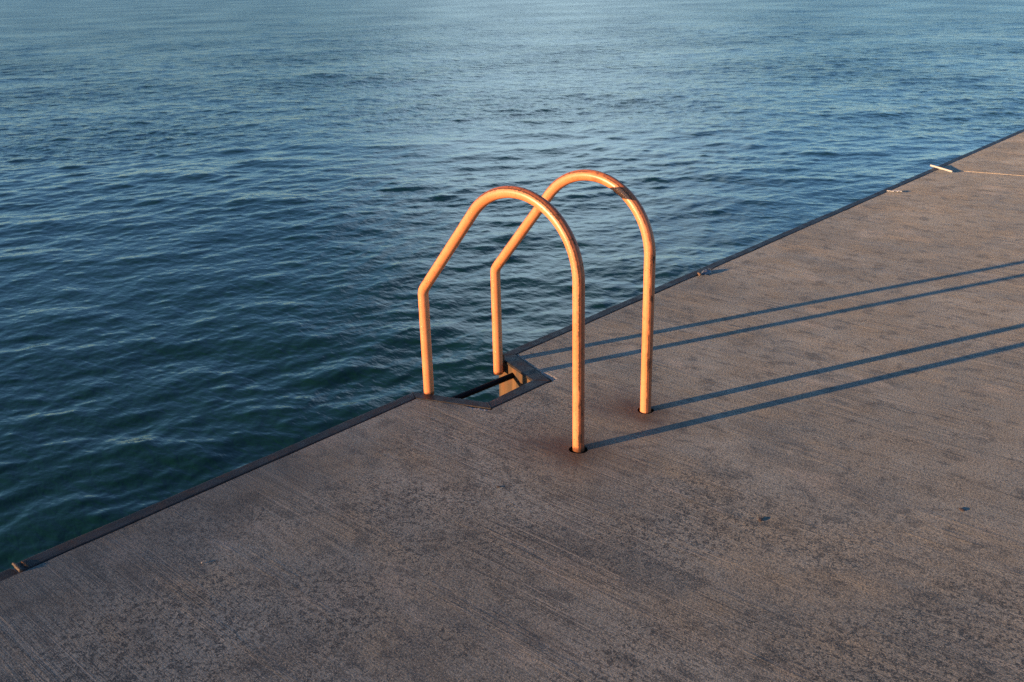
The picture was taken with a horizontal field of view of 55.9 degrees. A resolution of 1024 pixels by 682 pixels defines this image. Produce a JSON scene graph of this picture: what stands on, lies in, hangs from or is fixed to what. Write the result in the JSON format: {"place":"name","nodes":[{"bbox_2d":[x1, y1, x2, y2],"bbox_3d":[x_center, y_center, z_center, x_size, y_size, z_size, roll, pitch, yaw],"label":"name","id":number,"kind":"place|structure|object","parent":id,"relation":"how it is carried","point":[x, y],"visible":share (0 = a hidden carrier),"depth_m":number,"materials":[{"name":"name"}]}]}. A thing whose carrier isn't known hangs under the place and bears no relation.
{"place":"outdoors","nodes":[
{"label":"outdoors","id":0,"kind":"place"},
{"bbox_2d":[0,0,1023,571],"bbox_3d":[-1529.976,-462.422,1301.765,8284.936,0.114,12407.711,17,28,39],"label":"sea","id":1,"kind":"structure","parent":0,"point":[228,228],"depth_m":12.93,"materials":[{"name":"liquid"}]},
{"bbox_2d":[0,170,1023,681],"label":"concrete deck","id":2,"kind":"structure","parent":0,"point":[838,402],"depth_m":3.03,"materials":[{"name":"grey concrete"}]},
{"bbox_2d":[0,568,16,580],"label":"edge plate","id":3,"kind":"object","parent":2,"relation":"attached to","point":[7,573],"visible":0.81,"depth_m":2.83,"materials":[{"name":"metal"}]},
{"bbox_2d":[12,393,414,572],"bbox_3d":[-0.928,0.460,3.408,0.064,0.056,1.608,17,28,39],"label":"edge plate","id":4,"kind":"object","parent":2,"relation":"attached to","point":[58,550],"visible":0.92,"depth_m":3.25,"materials":[{"name":"metal"}]},
{"bbox_2d":[412,354,550,409],"bbox_3d":[-0.093,0.177,4.042,0.369,0.012,0.604,17,28,39],"label":"recess frame","id":5,"kind":"object","parent":2,"relation":"on","point":[536,378],"visible":0.99,"depth_m":3.95,"materials":[{"name":"metal"}]},
{"bbox_2d":[418,169,655,453],"bbox_3d":[0.083,-0.162,3.709,0.824,0.978,0.474,17,28,39],"label":"quay ladder","id":6,"kind":"object","parent":2,"relation":"attached to","point":[545,207],"visible":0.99,"depth_m":3.56,"materials":[{"name":"orange metal"}]},
{"bbox_2d":[503,169,937,355],"bbox_3d":[1.705,-0.648,6.111,0.063,0.047,5.223,17,28,39],"label":"edge plate","id":7,"kind":"object","parent":2,"relation":"attached to","point":[564,330],"visible":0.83,"depth_m":5.49,"materials":[{"name":"metal"}]},
{"bbox_2d":[930,165,952,171],"bbox_3d":[3.482,-1.399,7.828,0.017,0.027,0.228,-10,23,-22],"label":"plastic strip","id":8,"kind":"object","parent":2,"relation":"on","point":[941,168],"visible":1,"depth_m":7.83,"materials":[{"name":"white plastic"}]},
{"bbox_2d":[701,268,711,275],"bbox_3d":[1.096,-0.392,5.410,0.055,0.029,0.140,14,26,34],"label":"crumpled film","id":9,"kind":"object","parent":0,"point":[705,272],"visible":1,"depth_m":5.38,"materials":[{"name":"plastic"}]},
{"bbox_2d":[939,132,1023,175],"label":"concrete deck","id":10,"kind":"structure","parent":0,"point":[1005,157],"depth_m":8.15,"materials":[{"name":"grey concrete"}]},
{"bbox_2d":[932,129,1023,169],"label":"edge plate","id":11,"kind":"object","parent":10,"relation":"attached to","point":[978,149],"visible":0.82,"depth_m":8.61,"materials":[{"name":"metal"}]}
]}

